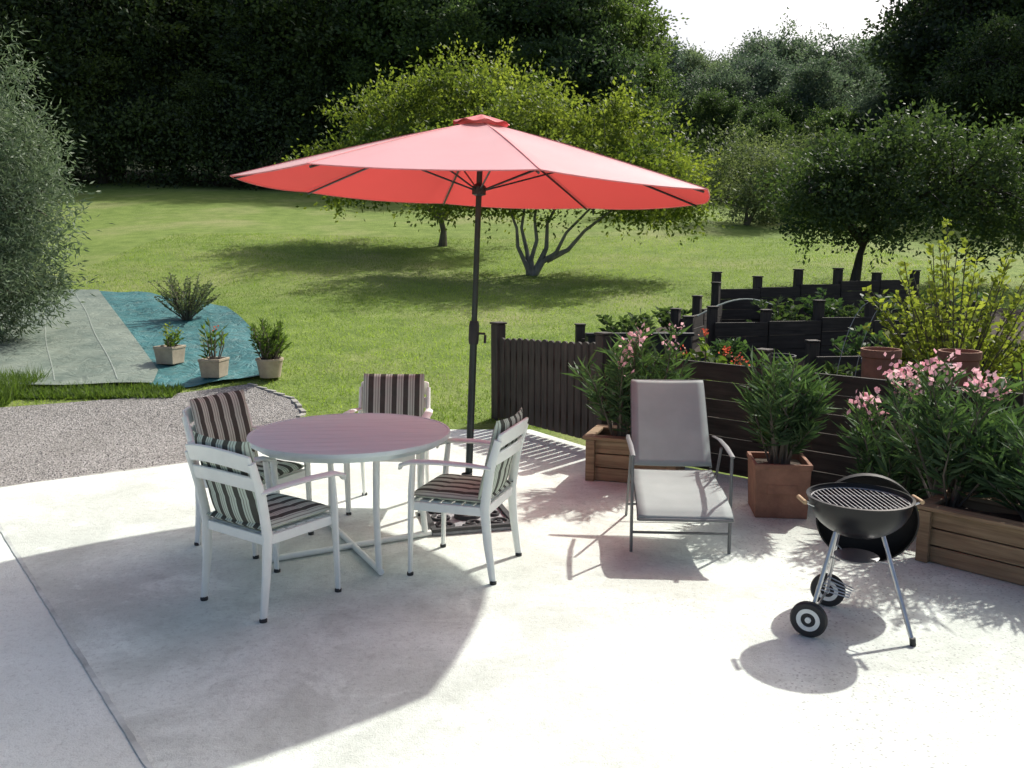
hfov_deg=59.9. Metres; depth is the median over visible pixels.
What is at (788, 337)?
raised bed wall
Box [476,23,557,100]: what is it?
broadleaf tree
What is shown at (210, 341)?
potted plant
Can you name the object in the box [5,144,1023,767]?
lawn ground
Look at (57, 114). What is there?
woodland tree
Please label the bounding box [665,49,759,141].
distant tree
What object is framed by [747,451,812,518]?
terracotta pot
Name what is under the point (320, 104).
woodland tree
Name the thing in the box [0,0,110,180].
woodland tree
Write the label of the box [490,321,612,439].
picket fence
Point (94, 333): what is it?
film folds
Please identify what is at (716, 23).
sky
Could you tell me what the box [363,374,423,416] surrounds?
seat cushion
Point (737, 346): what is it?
vegetable plant
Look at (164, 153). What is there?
undergrowth
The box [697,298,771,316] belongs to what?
garden hose
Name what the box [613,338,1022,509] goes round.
plank fence
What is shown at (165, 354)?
clay pot
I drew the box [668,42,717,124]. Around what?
distant tree
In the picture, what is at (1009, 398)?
oleander shrub
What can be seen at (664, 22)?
broadleaf tree
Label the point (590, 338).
black trough
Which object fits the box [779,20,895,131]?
distant tree
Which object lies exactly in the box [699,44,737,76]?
distant tree
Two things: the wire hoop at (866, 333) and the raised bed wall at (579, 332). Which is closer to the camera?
the wire hoop at (866, 333)
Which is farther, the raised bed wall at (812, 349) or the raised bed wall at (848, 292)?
the raised bed wall at (848, 292)
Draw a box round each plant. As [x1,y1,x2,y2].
[162,322,184,346]
[198,317,228,359]
[246,317,292,359]
[596,307,663,331]
[651,305,691,330]
[661,350,722,381]
[704,337,755,365]
[745,296,811,321]
[746,357,782,384]
[786,356,860,394]
[799,287,843,317]
[826,292,914,319]
[829,322,909,355]
[929,289,998,317]
[999,343,1023,392]
[1012,354,1023,391]
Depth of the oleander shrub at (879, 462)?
5.69 m
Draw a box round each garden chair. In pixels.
[182,405,313,558]
[185,443,345,623]
[342,381,432,515]
[398,417,528,584]
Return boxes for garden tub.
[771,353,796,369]
[860,347,901,458]
[937,349,982,387]
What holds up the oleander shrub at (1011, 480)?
on the wooden planter at (986, 528)
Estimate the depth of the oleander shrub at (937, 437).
5.19 m
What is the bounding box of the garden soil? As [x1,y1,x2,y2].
[610,302,1023,475]
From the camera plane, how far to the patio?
4.17 m
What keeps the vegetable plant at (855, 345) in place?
on the garden soil
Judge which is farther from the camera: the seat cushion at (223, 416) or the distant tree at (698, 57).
the distant tree at (698, 57)
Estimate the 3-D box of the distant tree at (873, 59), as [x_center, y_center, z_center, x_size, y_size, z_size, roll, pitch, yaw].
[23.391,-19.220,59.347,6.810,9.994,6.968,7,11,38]
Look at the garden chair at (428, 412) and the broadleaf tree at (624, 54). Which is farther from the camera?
the broadleaf tree at (624, 54)
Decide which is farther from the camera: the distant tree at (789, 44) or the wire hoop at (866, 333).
the distant tree at (789, 44)
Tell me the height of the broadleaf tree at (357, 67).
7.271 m
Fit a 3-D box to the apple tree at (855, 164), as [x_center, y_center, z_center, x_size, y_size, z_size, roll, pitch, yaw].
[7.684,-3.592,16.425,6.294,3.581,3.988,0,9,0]
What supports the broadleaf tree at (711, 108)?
on the lawn ground at (141, 214)
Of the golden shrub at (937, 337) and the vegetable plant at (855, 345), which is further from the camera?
the vegetable plant at (855, 345)
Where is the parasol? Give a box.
[230,114,709,473]
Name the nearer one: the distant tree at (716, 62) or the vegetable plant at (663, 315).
the vegetable plant at (663, 315)
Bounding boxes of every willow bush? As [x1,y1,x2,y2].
[650,131,717,216]
[670,111,828,227]
[744,121,860,216]
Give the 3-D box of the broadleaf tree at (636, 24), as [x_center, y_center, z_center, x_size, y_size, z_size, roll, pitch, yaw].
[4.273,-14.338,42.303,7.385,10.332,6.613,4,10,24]
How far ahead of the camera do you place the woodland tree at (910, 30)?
37.76 m
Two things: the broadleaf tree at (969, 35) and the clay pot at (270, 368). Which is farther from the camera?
the broadleaf tree at (969, 35)
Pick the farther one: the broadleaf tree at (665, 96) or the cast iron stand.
the broadleaf tree at (665, 96)
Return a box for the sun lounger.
[625,379,734,553]
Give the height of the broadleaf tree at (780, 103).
4.860 m
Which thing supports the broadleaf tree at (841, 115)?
on the lawn ground at (141, 214)
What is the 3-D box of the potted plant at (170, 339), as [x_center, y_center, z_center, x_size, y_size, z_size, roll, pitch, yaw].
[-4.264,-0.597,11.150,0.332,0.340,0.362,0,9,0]
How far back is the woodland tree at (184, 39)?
42.73 m
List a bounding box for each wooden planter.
[582,424,684,482]
[915,490,1023,585]
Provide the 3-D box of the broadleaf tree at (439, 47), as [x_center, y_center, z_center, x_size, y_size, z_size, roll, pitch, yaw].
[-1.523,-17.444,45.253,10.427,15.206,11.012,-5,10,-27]
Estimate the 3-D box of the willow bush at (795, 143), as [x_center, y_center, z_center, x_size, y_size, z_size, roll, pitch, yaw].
[9.693,-6.760,28.599,4.520,3.628,3.826,0,9,0]
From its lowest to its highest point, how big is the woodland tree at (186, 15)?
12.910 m
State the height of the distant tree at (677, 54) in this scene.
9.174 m
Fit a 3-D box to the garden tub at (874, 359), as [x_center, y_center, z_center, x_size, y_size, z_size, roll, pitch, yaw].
[3.050,0.204,7.421,0.318,1.000,0.318,0,9,0]
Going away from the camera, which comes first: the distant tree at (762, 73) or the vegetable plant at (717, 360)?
the vegetable plant at (717, 360)
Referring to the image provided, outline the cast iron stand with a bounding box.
[426,472,510,535]
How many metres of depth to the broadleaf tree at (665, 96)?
43.65 m
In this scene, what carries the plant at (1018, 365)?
on the garden soil
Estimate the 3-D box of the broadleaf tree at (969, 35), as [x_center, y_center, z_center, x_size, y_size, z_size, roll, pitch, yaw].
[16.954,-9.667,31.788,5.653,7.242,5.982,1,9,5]
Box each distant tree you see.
[650,28,704,134]
[662,40,722,142]
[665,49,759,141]
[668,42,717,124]
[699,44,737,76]
[714,32,793,165]
[716,7,821,124]
[725,31,800,62]
[776,47,866,134]
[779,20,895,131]
[809,24,905,136]
[838,72,911,184]
[858,22,916,102]
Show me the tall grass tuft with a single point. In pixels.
(11, 390)
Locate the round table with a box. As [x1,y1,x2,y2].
[246,413,449,574]
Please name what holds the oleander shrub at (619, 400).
on the wooden planter at (607, 457)
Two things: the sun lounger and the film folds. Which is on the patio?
the sun lounger
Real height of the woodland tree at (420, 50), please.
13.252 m
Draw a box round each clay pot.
[153,345,185,364]
[198,357,229,377]
[255,357,283,377]
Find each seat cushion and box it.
[189,389,304,480]
[193,431,329,529]
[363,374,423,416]
[414,407,522,502]
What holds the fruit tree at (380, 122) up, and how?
on the lawn ground at (141, 214)
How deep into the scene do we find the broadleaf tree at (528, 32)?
40.43 m
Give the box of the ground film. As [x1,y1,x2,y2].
[0,289,157,384]
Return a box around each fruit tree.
[274,31,590,246]
[392,61,741,275]
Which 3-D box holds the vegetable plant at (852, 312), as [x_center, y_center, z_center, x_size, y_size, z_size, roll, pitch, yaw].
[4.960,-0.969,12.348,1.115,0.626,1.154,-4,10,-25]
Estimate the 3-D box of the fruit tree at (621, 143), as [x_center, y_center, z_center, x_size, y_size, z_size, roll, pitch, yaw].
[0.968,-4.330,18.321,7.374,4.288,4.940,0,9,0]
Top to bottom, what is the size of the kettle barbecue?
0.678 m
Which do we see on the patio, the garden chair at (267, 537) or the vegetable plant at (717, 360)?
the garden chair at (267, 537)
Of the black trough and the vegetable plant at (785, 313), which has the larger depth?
the vegetable plant at (785, 313)
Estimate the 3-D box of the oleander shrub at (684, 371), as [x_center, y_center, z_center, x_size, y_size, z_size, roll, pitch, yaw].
[1.138,-0.021,6.848,0.658,1.010,0.653,0,9,0]
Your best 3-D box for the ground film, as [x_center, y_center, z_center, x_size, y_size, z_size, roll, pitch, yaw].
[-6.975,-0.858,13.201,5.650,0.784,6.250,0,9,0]
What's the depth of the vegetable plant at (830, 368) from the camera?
9.10 m
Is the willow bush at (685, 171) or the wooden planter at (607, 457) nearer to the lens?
the wooden planter at (607, 457)
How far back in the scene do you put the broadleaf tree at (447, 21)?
39.13 m
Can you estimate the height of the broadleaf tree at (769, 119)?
3.813 m
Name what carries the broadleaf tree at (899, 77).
on the lawn ground at (141, 214)
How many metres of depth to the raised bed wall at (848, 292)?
13.63 m
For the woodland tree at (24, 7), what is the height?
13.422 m
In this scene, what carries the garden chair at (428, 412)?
on the patio
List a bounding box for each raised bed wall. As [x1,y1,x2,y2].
[574,315,693,348]
[670,282,721,349]
[706,300,977,359]
[711,268,920,322]
[805,333,1020,396]
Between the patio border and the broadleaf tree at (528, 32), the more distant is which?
the broadleaf tree at (528, 32)
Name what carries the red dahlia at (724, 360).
on the garden soil
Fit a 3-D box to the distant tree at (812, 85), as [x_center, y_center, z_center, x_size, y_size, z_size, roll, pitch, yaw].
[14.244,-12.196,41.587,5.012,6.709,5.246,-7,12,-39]
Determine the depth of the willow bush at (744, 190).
26.16 m
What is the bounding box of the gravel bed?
[0,384,300,485]
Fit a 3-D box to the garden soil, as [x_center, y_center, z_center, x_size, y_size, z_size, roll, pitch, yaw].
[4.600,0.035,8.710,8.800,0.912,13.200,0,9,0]
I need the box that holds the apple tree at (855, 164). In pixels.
[747,88,1023,280]
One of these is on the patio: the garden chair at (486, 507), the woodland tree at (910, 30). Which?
the garden chair at (486, 507)
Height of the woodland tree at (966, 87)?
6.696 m
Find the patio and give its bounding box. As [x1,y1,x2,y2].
[0,429,1023,767]
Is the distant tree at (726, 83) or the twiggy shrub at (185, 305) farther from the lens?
the distant tree at (726, 83)
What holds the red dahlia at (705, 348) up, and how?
on the garden soil
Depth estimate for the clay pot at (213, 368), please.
10.49 m
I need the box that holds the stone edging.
[0,383,305,487]
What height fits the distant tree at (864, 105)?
5.236 m
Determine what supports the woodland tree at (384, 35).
on the lawn ground at (141, 214)
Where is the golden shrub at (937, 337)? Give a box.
[857,217,1023,392]
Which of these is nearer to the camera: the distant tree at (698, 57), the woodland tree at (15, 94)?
the woodland tree at (15, 94)
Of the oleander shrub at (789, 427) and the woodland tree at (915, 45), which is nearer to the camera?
the oleander shrub at (789, 427)
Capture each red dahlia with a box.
[680,328,715,398]
[717,346,749,439]
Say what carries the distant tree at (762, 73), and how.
on the lawn ground at (141, 214)
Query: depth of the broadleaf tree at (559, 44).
38.07 m
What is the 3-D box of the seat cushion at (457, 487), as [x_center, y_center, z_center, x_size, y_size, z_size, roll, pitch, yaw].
[-0.236,0.385,5.009,0.552,0.474,0.450,3,9,18]
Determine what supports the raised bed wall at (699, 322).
on the garden soil
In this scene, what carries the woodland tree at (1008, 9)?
on the lawn ground at (141, 214)
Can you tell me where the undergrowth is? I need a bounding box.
[0,71,1023,205]
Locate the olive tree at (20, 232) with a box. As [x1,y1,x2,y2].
[0,6,115,343]
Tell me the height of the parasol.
2.495 m
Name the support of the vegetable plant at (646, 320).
on the garden soil
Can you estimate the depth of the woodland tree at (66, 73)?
41.43 m
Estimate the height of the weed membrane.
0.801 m
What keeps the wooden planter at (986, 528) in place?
on the patio
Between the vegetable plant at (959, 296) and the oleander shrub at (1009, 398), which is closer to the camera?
the oleander shrub at (1009, 398)
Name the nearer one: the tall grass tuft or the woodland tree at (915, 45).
the tall grass tuft
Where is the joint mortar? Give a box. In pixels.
[0,524,152,767]
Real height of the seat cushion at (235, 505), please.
0.474 m
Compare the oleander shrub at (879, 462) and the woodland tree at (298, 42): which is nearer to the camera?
the oleander shrub at (879, 462)
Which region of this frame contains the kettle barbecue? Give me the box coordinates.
[790,473,924,646]
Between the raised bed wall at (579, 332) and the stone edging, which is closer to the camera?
the stone edging
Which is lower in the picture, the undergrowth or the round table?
the round table
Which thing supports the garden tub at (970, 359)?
on the garden soil
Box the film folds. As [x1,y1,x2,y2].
[41,292,117,379]
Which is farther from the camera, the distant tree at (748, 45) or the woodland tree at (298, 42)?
the distant tree at (748, 45)
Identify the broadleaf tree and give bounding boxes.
[297,0,481,119]
[316,33,413,148]
[370,0,529,124]
[391,18,494,105]
[441,0,591,88]
[467,0,640,65]
[474,0,657,118]
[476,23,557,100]
[551,18,651,129]
[552,0,675,144]
[628,0,689,126]
[639,47,690,150]
[676,84,746,169]
[731,83,812,149]
[741,106,795,175]
[798,102,864,152]
[875,0,996,127]
[906,7,1023,204]
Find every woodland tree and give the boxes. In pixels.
[0,0,64,94]
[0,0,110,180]
[0,0,197,179]
[0,53,39,177]
[12,86,94,184]
[23,6,170,183]
[75,0,238,179]
[155,0,263,161]
[194,0,398,126]
[200,0,345,161]
[280,80,354,157]
[318,0,424,81]
[369,2,514,74]
[828,0,1023,165]
[882,1,1022,188]
[917,10,1023,192]
[949,0,1023,131]
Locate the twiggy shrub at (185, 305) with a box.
[148,272,219,319]
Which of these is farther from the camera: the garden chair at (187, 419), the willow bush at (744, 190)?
the willow bush at (744, 190)
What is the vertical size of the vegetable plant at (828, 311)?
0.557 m
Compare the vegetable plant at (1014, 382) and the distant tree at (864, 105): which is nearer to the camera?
the vegetable plant at (1014, 382)
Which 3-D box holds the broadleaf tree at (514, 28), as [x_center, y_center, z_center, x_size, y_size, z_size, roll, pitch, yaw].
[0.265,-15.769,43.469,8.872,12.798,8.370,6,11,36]
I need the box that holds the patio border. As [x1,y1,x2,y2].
[0,532,145,767]
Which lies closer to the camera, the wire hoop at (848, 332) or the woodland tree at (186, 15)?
the wire hoop at (848, 332)
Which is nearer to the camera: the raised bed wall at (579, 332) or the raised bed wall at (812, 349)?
the raised bed wall at (812, 349)
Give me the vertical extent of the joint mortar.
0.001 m
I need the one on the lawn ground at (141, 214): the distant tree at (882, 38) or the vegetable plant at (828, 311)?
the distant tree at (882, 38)
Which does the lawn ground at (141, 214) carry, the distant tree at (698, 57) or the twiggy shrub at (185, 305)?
the distant tree at (698, 57)
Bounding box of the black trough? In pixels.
[585,332,694,360]
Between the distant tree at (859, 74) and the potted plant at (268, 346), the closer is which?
the potted plant at (268, 346)
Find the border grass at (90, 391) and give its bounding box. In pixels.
[16,380,183,399]
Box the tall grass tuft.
[0,362,51,406]
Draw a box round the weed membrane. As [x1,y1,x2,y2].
[100,291,260,388]
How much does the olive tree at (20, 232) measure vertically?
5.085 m
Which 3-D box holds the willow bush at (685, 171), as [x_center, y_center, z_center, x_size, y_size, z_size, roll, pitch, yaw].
[4.902,-6.495,28.237,3.321,3.179,3.227,0,9,0]
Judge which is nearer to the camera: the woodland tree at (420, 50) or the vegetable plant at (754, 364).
the vegetable plant at (754, 364)
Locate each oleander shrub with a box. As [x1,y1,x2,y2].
[562,323,687,436]
[623,318,700,395]
[732,344,841,463]
[832,352,943,497]
[877,349,1023,506]
[953,371,1023,500]
[960,407,1023,522]
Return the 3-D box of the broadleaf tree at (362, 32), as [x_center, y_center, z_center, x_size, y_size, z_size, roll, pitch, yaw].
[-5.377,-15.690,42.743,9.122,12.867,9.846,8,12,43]
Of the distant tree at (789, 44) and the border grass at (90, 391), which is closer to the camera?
the border grass at (90, 391)
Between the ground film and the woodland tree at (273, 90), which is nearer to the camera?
the ground film
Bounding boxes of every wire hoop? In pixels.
[836,301,896,374]
[851,300,912,396]
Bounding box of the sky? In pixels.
[641,0,906,61]
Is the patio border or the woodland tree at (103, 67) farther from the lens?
the woodland tree at (103, 67)

